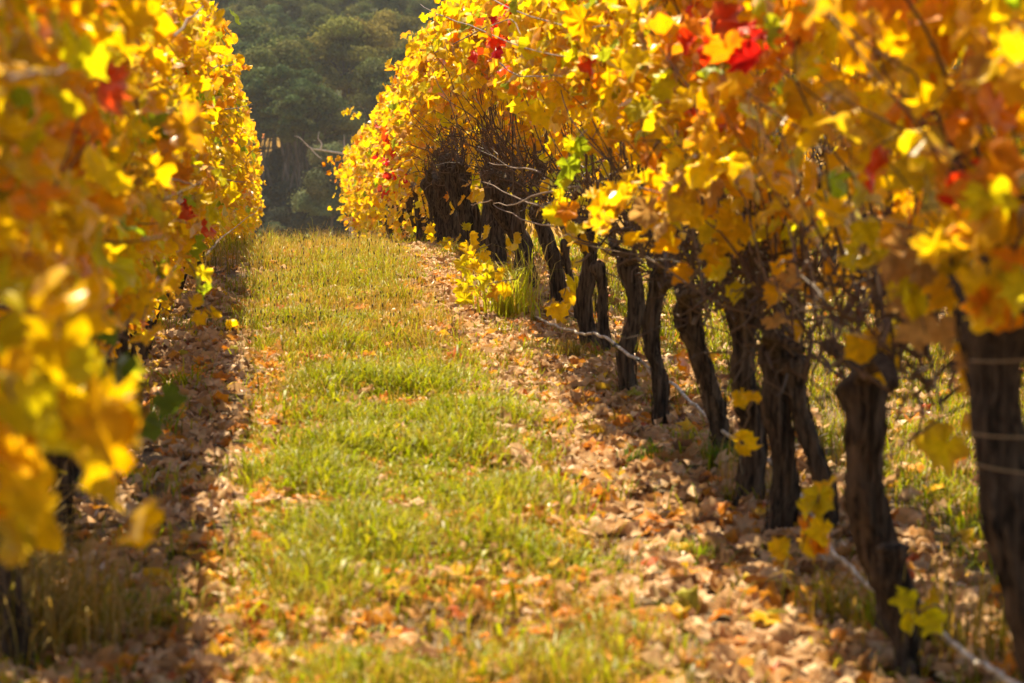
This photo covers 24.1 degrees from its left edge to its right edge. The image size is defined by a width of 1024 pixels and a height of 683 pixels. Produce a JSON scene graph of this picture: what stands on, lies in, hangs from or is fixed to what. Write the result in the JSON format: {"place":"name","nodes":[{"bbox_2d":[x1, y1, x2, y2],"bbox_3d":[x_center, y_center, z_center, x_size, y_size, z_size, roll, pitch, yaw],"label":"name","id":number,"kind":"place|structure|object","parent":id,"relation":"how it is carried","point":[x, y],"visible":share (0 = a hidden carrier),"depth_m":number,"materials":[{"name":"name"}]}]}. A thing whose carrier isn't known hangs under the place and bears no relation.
{"place":"outdoors","nodes":[
{"label":"outdoors","id":0,"kind":"place"},
{"bbox_2d":[0,221,1023,682],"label":"grass","id":1,"kind":"structure","parent":0,"point":[330,447],"depth_m":8.56,"materials":[{"name":"plant"}]},
{"bbox_2d":[2,0,1023,682],"bbox_3d":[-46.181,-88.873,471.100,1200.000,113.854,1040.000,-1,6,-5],"label":"ground","id":2,"kind":"structure","parent":0,"point":[148,454],"depth_m":8.18,"materials":[{"name":"soil"}]},
{"bbox_2d":[0,0,163,567],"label":"grapevine","id":3,"kind":"object","parent":2,"relation":"on","point":[58,397],"visible":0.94,"depth_m":3.50,"materials":[{"name":"yellow plant"}]},
{"bbox_2d":[0,0,163,453],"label":"grapevine","id":4,"kind":"object","parent":2,"relation":"on","point":[69,219],"visible":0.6,"depth_m":4.89,"materials":[{"name":"yellow plant"}]},
{"bbox_2d":[3,0,205,545],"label":"grapevine","id":5,"kind":"object","parent":2,"relation":"on","point":[163,169],"visible":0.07,"depth_m":7.67,"materials":[{"name":"yellow plant"}]},
{"bbox_2d":[0,0,212,670],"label":"grapevine","id":6,"kind":"object","parent":2,"relation":"on","point":[178,136],"visible":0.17,"depth_m":6.43,"materials":[{"name":"yellow plant"}]},
{"bbox_2d":[0,537,216,661],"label":"grass tuft","id":7,"kind":"object","parent":2,"relation":"on","point":[100,616],"visible":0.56,"depth_m":6.43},
{"bbox_2d":[21,459,216,603],"bbox_3d":[-1.443,0.522,6.805,1.232,0.548,1.396,3,7,25],"label":"grass tuft","id":8,"kind":"object","parent":2,"relation":"on","point":[43,554],"visible":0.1,"depth_m":6.79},
{"bbox_2d":[71,0,213,481],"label":"grapevine","id":9,"kind":"object","parent":2,"relation":"on","point":[181,89],"visible":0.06,"depth_m":9.21,"materials":[{"name":"yellow plant"}]},
{"bbox_2d":[53,568,232,641],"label":"grass tuft","id":10,"kind":"object","parent":2,"relation":"on","point":[181,596],"visible":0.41,"depth_m":6.79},
{"bbox_2d":[0,505,321,669],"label":"grass tuft","id":11,"kind":"object","parent":2,"relation":"on","point":[30,600],"visible":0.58,"depth_m":6.32,"materials":[{"name":"plant"}]},
{"bbox_2d":[140,395,191,434],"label":"grass tuft","id":12,"kind":"object","parent":2,"relation":"on","point":[159,417],"visible":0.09,"depth_m":10.28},
{"bbox_2d":[106,0,239,368],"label":"grapevine","id":13,"kind":"object","parent":2,"relation":"on","point":[183,10],"visible":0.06,"depth_m":10.46,"materials":[{"name":"yellow plant"}]},
{"bbox_2d":[142,357,214,390],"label":"grass tuft","id":14,"kind":"object","parent":2,"relation":"on","point":[183,379],"visible":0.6,"depth_m":11.80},
{"bbox_2d":[135,9,226,364],"bbox_3d":[-2.066,-0.928,12.813,1.120,2.273,2.462,-1,6,-5],"label":"grapevine","id":15,"kind":"object","parent":2,"relation":"on","point":[142,351],"visible":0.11,"depth_m":12.65,"materials":[{"name":"yellow plant"}]},
{"bbox_2d":[128,0,240,357],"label":"grapevine","id":16,"kind":"object","parent":2,"relation":"on","point":[196,246],"visible":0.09,"depth_m":11.36,"materials":[{"name":"yellow plant"}]},
{"bbox_2d":[150,14,233,325],"bbox_3d":[-2.200,-1.008,14.094,1.078,2.142,5.278,-1,6,-5],"label":"grapevine","id":17,"kind":"object","parent":2,"relation":"on","point":[156,312],"visible":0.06,"depth_m":13.74,"materials":[{"name":"yellow plant"}]},
{"bbox_2d":[159,13,233,318],"bbox_3d":[-2.301,-1.204,15.408,1.024,2.242,2.575,-1,6,-5],"label":"grapevine","id":18,"kind":"object","parent":2,"relation":"on","point":[220,80],"visible":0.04,"depth_m":15.50,"materials":[{"name":"yellow plant"}]},
{"bbox_2d":[179,1,247,293],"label":"grapevine","id":19,"kind":"object","parent":2,"relation":"on","point":[240,141],"visible":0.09,"depth_m":16.89,"materials":[{"name":"yellow plant"}]},
{"bbox_2d":[197,44,248,266],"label":"grapevine","id":20,"kind":"object","parent":2,"relation":"on","point":[240,94],"visible":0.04,"depth_m":18.64,"materials":[{"name":"yellow plant"}]},
{"bbox_2d":[202,5,247,254],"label":"grapevine","id":21,"kind":"object","parent":2,"relation":"on","point":[228,40],"visible":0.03,"depth_m":17.65,"materials":[{"name":"yellow plant"}]},
{"bbox_2d":[208,43,250,237],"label":"grapevine","id":22,"kind":"object","parent":2,"relation":"on","point":[240,184],"visible":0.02,"depth_m":21.90,"materials":[{"name":"yellow plant"}]},
{"bbox_2d":[206,35,259,255],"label":"grapevine","id":23,"kind":"object","parent":2,"relation":"on","point":[240,175],"visible":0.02,"depth_m":19.91,"materials":[{"name":"yellow plant"}]},
{"bbox_2d":[216,57,249,244],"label":"grapevine","id":24,"kind":"object","parent":2,"relation":"on","point":[242,203],"visible":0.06,"depth_m":24.36,"materials":[{"name":"yellow plant"}]},
{"bbox_2d":[213,63,259,244],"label":"grapevine","id":25,"kind":"object","parent":2,"relation":"on","point":[248,126],"visible":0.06,"depth_m":23.45,"materials":[{"name":"yellow plant"}]},
{"bbox_2d":[199,239,279,271],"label":"grass tuft","id":26,"kind":"object","parent":2,"relation":"on","point":[215,260],"visible":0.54,"depth_m":19.10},
{"bbox_2d":[210,232,269,255],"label":"grass tuft","id":27,"kind":"object","parent":2,"relation":"on","point":[240,243],"visible":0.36,"depth_m":22.00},
{"bbox_2d":[229,111,256,233],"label":"grapevine","id":28,"kind":"object","parent":2,"relation":"on","point":[240,212],"visible":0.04,"depth_m":27.61,"materials":[{"name":"yellow plant"}]},
{"bbox_2d":[226,86,259,260],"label":"grapevine","id":29,"kind":"object","parent":2,"relation":"on","point":[247,114],"visible":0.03,"depth_m":28.37,"materials":[{"name":"yellow plant"}]},
{"bbox_2d":[233,111,259,241],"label":"grapevine","id":30,"kind":"object","parent":2,"relation":"on","point":[245,231],"visible":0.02,"depth_m":29.92,"materials":[{"name":"yellow plant"}]},
{"bbox_2d":[226,16,274,169],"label":"eucalypt tree","id":31,"kind":"object","parent":2,"relation":"on","point":[247,28],"visible":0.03,"depth_m":270.04,"materials":[{"name":"green plant"}]},
{"bbox_2d":[226,2,280,33],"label":"eucalypt tree","id":32,"kind":"object","parent":2,"relation":"on","point":[249,11],"visible":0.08,"depth_m":304.43,"materials":[{"name":"green plant"}]},
{"bbox_2d":[229,0,284,15],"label":"eucalypt tree","id":33,"kind":"object","parent":2,"relation":"on","point":[260,4],"visible":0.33,"depth_m":334.83,"materials":[{"name":"green plant"}]},
{"bbox_2d":[231,40,285,141],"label":"eucalypt tree","id":34,"kind":"object","parent":2,"relation":"on","point":[259,61],"visible":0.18,"depth_m":231.91,"materials":[{"name":"green plant"}]},
{"bbox_2d":[243,75,278,192],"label":"eucalypt tree","id":35,"kind":"object","parent":2,"relation":"on","point":[258,87],"visible":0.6,"depth_m":225.96,"materials":[{"name":"green plant"}]},
{"bbox_2d":[254,189,273,232],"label":"shrub","id":36,"kind":"object","parent":2,"relation":"on","point":[267,203],"visible":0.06,"depth_m":218.86,"materials":[{"name":"green plant"}]},
{"bbox_2d":[258,220,285,235],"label":"shrub","id":37,"kind":"object","parent":2,"relation":"on","point":[274,225],"visible":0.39,"depth_m":204.67,"materials":[{"name":"green plant"}]},
{"bbox_2d":[260,206,296,235],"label":"shrub","id":38,"kind":"object","parent":2,"relation":"on","point":[280,215],"visible":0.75,"depth_m":217.22,"materials":[{"name":"green plant"}]},
{"bbox_2d":[265,12,296,34],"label":"eucalypt tree","id":39,"kind":"object","parent":2,"relation":"on","point":[282,17],"visible":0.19,"depth_m":317.26,"materials":[{"name":"green plant"}]},
{"bbox_2d":[260,0,309,28],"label":"eucalypt tree","id":40,"kind":"object","parent":2,"relation":"on","point":[296,6],"visible":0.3,"depth_m":324.75,"materials":[{"name":"green plant"}]},
{"bbox_2d":[262,147,309,206],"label":"shrub","id":41,"kind":"object","parent":2,"relation":"on","point":[275,165],"visible":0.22,"depth_m":233.95,"materials":[{"name":"green plant"}]},
{"bbox_2d":[262,181,309,236],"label":"shrub","id":42,"kind":"object","parent":2,"relation":"on","point":[275,195],"visible":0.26,"depth_m":223.12,"materials":[{"name":"green plant"}]},
{"bbox_2d":[233,19,339,150],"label":"eucalypt tree","id":43,"kind":"object","parent":2,"relation":"on","point":[270,34],"visible":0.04,"depth_m":262.94,"materials":[{"name":"green plant"}]},
{"bbox_2d":[257,61,318,236],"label":"eucalypt tree","id":44,"kind":"object","parent":2,"relation":"on","point":[281,75],"visible":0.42,"depth_m":224.36,"materials":[{"name":"green plant"}]},
{"bbox_2d":[252,31,341,147],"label":"eucalypt tree","id":45,"kind":"object","parent":2,"relation":"on","point":[293,52],"visible":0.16,"depth_m":238.00,"materials":[{"name":"green plant"}]},
{"bbox_2d":[271,79,323,238],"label":"eucalypt tree","id":46,"kind":"object","parent":2,"relation":"on","point":[292,122],"visible":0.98,"depth_m":219.30,"materials":[{"name":"green plant"}]},
{"bbox_2d":[283,182,327,235],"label":"shrub","id":47,"kind":"object","parent":2,"relation":"on","point":[289,199],"visible":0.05,"depth_m":219.15,"materials":[{"name":"green plant"}]},
{"bbox_2d":[279,66,332,233],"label":"eucalypt tree","id":48,"kind":"object","parent":2,"relation":"on","point":[313,78],"visible":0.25,"depth_m":226.75,"materials":[{"name":"green plant"}]},
{"bbox_2d":[286,0,341,13],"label":"eucalypt tree","id":49,"kind":"object","parent":2,"relation":"on","point":[331,5],"visible":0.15,"depth_m":332.05,"materials":[{"name":"green plant"}]},
{"bbox_2d":[286,140,345,235],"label":"eucalypt tree","id":50,"kind":"object","parent":2,"relation":"on","point":[316,198],"visible":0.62,"depth_m":203.35,"materials":[{"name":"green plant"}]},
{"bbox_2d":[287,180,354,235],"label":"shrub","id":51,"kind":"object","parent":2,"relation":"on","point":[300,221],"visible":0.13,"depth_m":215.36,"materials":[{"name":"green plant"}]},
{"bbox_2d":[294,1,348,36],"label":"eucalypt tree","id":52,"kind":"object","parent":2,"relation":"on","point":[315,11],"visible":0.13,"depth_m":301.14,"materials":[{"name":"green plant"}]},
{"bbox_2d":[277,82,369,231],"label":"eucalypt tree","id":53,"kind":"object","parent":2,"relation":"on","point":[332,106],"visible":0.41,"depth_m":227.91,"materials":[{"name":"green plant"}]},
{"bbox_2d":[328,162,367,239],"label":"grapevine","id":54,"kind":"object","parent":2,"relation":"on","point":[340,218],"visible":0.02,"depth_m":45.80,"materials":[{"name":"yellow plant"}]},
{"bbox_2d":[299,8,397,145],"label":"eucalypt tree","id":55,"kind":"object","parent":2,"relation":"on","point":[348,41],"visible":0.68,"depth_m":251.95,"materials":[{"name":"green plant"}]},
{"bbox_2d":[243,226,460,351],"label":"seed heads","id":56,"kind":"object","parent":2,"relation":"on","point":[301,264],"visible":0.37,"depth_m":16.59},
{"bbox_2d":[335,150,369,237],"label":"grapevine","id":57,"kind":"object","parent":2,"relation":"on","point":[338,176],"visible":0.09,"depth_m":44.41,"materials":[{"name":"yellow plant"}]},
{"bbox_2d":[338,144,367,235],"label":"grapevine","id":58,"kind":"object","parent":2,"relation":"on","point":[353,224],"visible":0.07,"depth_m":43.37,"materials":[{"name":"yellow plant"}]},
{"bbox_2d":[335,0,376,33],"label":"eucalypt tree","id":59,"kind":"object","parent":2,"relation":"on","point":[360,10],"visible":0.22,"depth_m":306.20,"materials":[{"name":"green plant"}]},
{"bbox_2d":[342,144,372,239],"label":"grapevine","id":60,"kind":"object","parent":2,"relation":"on","point":[348,192],"visible":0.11,"depth_m":42.05,"materials":[{"name":"yellow plant"}]},
{"bbox_2d":[316,123,410,241],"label":"grapevine","id":61,"kind":"object","parent":2,"relation":"on","point":[364,209],"visible":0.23,"depth_m":36.93,"materials":[{"name":"yellow plant"}]},
{"bbox_2d":[346,129,388,229],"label":"grapevine","id":62,"kind":"object","parent":2,"relation":"on","point":[356,171],"visible":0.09,"depth_m":38.49,"materials":[{"name":"yellow plant"}]},
{"bbox_2d":[341,52,395,133],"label":"eucalypt tree","id":63,"kind":"object","parent":2,"relation":"on","point":[373,78],"visible":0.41,"depth_m":241.86,"materials":[{"name":"green plant"}]},
{"bbox_2d":[339,107,411,239],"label":"grapevine","id":64,"kind":"object","parent":2,"relation":"on","point":[347,111],"visible":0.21,"depth_m":39.22,"materials":[{"name":"yellow plant"}]},
{"bbox_2d":[354,121,398,242],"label":"grapevine","id":65,"kind":"object","parent":2,"relation":"on","point":[388,229],"visible":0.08,"depth_m":35.47,"materials":[{"name":"yellow plant"}]},
{"bbox_2d":[358,103,409,241],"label":"grapevine","id":66,"kind":"object","parent":2,"relation":"on","point":[401,219],"visible":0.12,"depth_m":32.89,"materials":[{"name":"yellow plant"}]},
{"bbox_2d":[367,0,404,14],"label":"eucalypt tree","id":67,"kind":"object","parent":2,"relation":"on","point":[383,4],"visible":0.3,"depth_m":329.52,"materials":[{"name":"green plant"}]},
{"bbox_2d":[366,43,414,123],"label":"eucalypt tree","id":68,"kind":"object","parent":2,"relation":"on","point":[398,54],"visible":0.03,"depth_m":240.63,"materials":[{"name":"green plant"}]},
{"bbox_2d":[351,109,436,242],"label":"grapevine","id":69,"kind":"object","parent":2,"relation":"on","point":[363,144],"visible":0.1,"depth_m":34.13,"materials":[{"name":"yellow plant"}]},
{"bbox_2d":[364,8,424,49],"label":"eucalypt tree","id":70,"kind":"object","parent":2,"relation":"on","point":[405,24],"visible":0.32,"depth_m":286.67,"materials":[{"name":"green plant"}]},
{"bbox_2d":[371,76,429,241],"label":"grapevine","id":71,"kind":"object","parent":2,"relation":"on","point":[417,219],"visible":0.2,"depth_m":28.94,"materials":[{"name":"yellow plant"}]},
{"bbox_2d":[368,92,437,238],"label":"grapevine","id":72,"kind":"object","parent":2,"relation":"on","point":[395,223],"visible":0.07,"depth_m":31.69,"materials":[{"name":"yellow plant"}]},
{"bbox_2d":[375,77,431,226],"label":"grapevine","id":73,"kind":"object","parent":2,"relation":"on","point":[401,171],"visible":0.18,"depth_m":27.80,"materials":[{"name":"yellow plant"}]},
{"bbox_2d":[370,91,449,242],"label":"grapevine","id":74,"kind":"object","parent":2,"relation":"on","point":[408,206],"visible":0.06,"depth_m":30.24,"materials":[{"name":"yellow plant"}]},
{"bbox_2d":[403,0,436,26],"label":"eucalypt tree","id":75,"kind":"object","parent":2,"relation":"on","point":[417,9],"visible":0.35,"depth_m":321.84,"materials":[{"name":"green plant"}]},
{"bbox_2d":[370,66,479,239],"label":"grapevine","id":76,"kind":"object","parent":2,"relation":"on","point":[390,121],"visible":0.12,"depth_m":26.50,"materials":[{"name":"yellow plant"}]},
{"bbox_2d":[385,45,482,243],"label":"grapevine","id":77,"kind":"object","parent":2,"relation":"on","point":[446,211],"visible":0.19,"depth_m":24.02,"materials":[{"name":"yellow plant"}]},
{"bbox_2d":[386,64,481,242],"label":"grapevine","id":78,"kind":"object","parent":2,"relation":"on","point":[426,186],"visible":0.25,"depth_m":25.31,"materials":[{"name":"yellow plant"}]},
{"bbox_2d":[385,27,497,243],"bbox_3d":[-0.430,-1.986,23.021,1.555,2.384,2.403,-1,6,-5],"label":"grapevine","id":79,"kind":"object","parent":2,"relation":"on","point":[432,118],"visible":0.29,"depth_m":22.95,"materials":[{"name":"yellow plant"}]},
{"bbox_2d":[403,20,497,246],"bbox_3d":[-0.345,-1.822,21.656,1.157,2.316,2.555,-1,6,-5],"label":"grapevine","id":80,"kind":"object","parent":2,"relation":"on","point":[468,215],"visible":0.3,"depth_m":21.61,"materials":[{"name":"yellow plant"}]},
{"bbox_2d":[416,6,534,245],"bbox_3d":[-0.251,-1.808,20.583,1.130,2.318,2.888,-1,6,-5],"label":"grapevine","id":81,"kind":"object","parent":2,"relation":"on","point":[430,87],"visible":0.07,"depth_m":20.59,"materials":[{"name":"yellow plant"}]},
{"bbox_2d":[423,0,547,264],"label":"grapevine","id":82,"kind":"object","parent":2,"relation":"on","point":[496,236],"visible":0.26,"depth_m":19.11,"materials":[{"name":"yellow plant"}]},
{"bbox_2d":[452,263,556,320],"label":"grass tuft","id":83,"kind":"object","parent":2,"relation":"on","point":[501,307],"visible":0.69,"depth_m":15.14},
{"bbox_2d":[418,0,599,277],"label":"grapevine","id":84,"kind":"object","parent":2,"relation":"on","point":[503,219],"visible":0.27,"depth_m":17.61,"materials":[{"name":"yellow plant"}]},
{"bbox_2d":[440,0,578,306],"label":"grapevine","id":85,"kind":"object","parent":2,"relation":"on","point":[462,290],"visible":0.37,"depth_m":16.35,"materials":[{"name":"yellow plant"}]},
{"bbox_2d":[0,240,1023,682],"bbox_3d":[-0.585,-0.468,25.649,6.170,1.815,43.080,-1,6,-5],"label":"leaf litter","id":86,"kind":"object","parent":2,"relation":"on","point":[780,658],"visible":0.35,"depth_m":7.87,"materials":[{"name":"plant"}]},
{"bbox_2d":[488,238,558,312],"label":"grass tuft","id":87,"kind":"object","parent":2,"relation":"on","point":[530,291],"visible":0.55,"depth_m":15.39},
{"bbox_2d":[427,0,620,319],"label":"grapevine","id":88,"kind":"object","parent":2,"relation":"on","point":[544,234],"visible":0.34,"depth_m":15.81,"materials":[{"name":"yellow plant"}]},
{"bbox_2d":[435,0,644,345],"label":"grapevine","id":89,"kind":"object","parent":2,"relation":"on","point":[578,293],"visible":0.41,"depth_m":13.31,"materials":[{"name":"yellow plant"}]},
{"bbox_2d":[545,336,600,357],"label":"grass tuft","id":90,"kind":"object","parent":2,"relation":"on","point":[570,350],"visible":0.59,"depth_m":12.97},
{"bbox_2d":[493,0,767,391],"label":"grapevine","id":91,"kind":"object","parent":2,"relation":"on","point":[550,65],"visible":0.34,"depth_m":11.51,"materials":[{"name":"yellow plant"}]},
{"bbox_2d":[616,437,675,468],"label":"grass tuft","id":92,"kind":"object","parent":2,"relation":"on","point":[650,456],"visible":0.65,"depth_m":9.38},
{"bbox_2d":[526,0,790,425],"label":"grapevine","id":93,"kind":"object","parent":2,"relation":"on","point":[584,64],"visible":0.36,"depth_m":10.59,"materials":[{"name":"yellow plant"}]},
{"bbox_2d":[650,531,746,567],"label":"grass tuft","id":94,"kind":"object","parent":2,"relation":"on","point":[692,549],"visible":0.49,"depth_m":7.65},
{"bbox_2d":[659,434,737,469],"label":"grass tuft","id":95,"kind":"object","parent":2,"relation":"on","point":[712,451],"visible":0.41,"depth_m":9.32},
{"bbox_2d":[561,0,862,453],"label":"grapevine","id":96,"kind":"object","parent":2,"relation":"on","point":[689,327],"visible":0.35,"depth_m":9.47,"materials":[{"name":"yellow plant"}]},
{"bbox_2d":[554,0,894,506],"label":"grapevine","id":97,"kind":"object","parent":2,"relation":"on","point":[609,203],"visible":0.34,"depth_m":8.51,"materials":[{"name":"yellow plant"}]},
{"bbox_2d":[717,423,772,497],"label":"grass tuft","id":98,"kind":"object","parent":2,"relation":"on","point":[735,451],"visible":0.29,"depth_m":8.75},
{"bbox_2d":[534,316,1018,682],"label":"irrigation hose","id":99,"kind":"object","parent":2,"relation":"on","point":[974,661],"visible":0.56,"depth_m":6.92,"materials":[{"name":"plastic"}]},
{"bbox_2d":[610,0,993,539],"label":"grapevine","id":100,"kind":"object","parent":2,"relation":"on","point":[782,397],"visible":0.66,"depth_m":7.87,"materials":[{"name":"yellow plant"}]},
{"bbox_2d":[761,41,846,267],"bbox_3d":[2.530,-1.688,18.701,1.424,2.412,2.634,-1,6,-5],"label":"grapevine","id":101,"kind":"object","parent":2,"relation":"on","point":[834,251],"visible":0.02,"depth_m":18.79,"materials":[{"name":"yellow plant"}]},
{"bbox_2d":[763,551,927,631],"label":"grass tuft","id":102,"kind":"object","parent":2,"relation":"on","point":[826,603],"visible":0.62,"depth_m":6.67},
{"bbox_2d":[699,0,1023,681],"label":"grapevine","id":103,"kind":"object","parent":2,"relation":"on","point":[870,358],"visible":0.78,"depth_m":6.31,"materials":[{"name":"yellow plant"}]},
{"bbox_2d":[802,0,1023,682],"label":"grapevine","id":104,"kind":"object","parent":2,"relation":"on","point":[981,200],"visible":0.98,"depth_m":4.98,"materials":[{"name":"yellow plant"}]},
{"bbox_2d":[830,545,1016,682],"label":"grass tuft","id":105,"kind":"object","parent":2,"relation":"on","point":[948,628],"visible":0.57,"depth_m":6.18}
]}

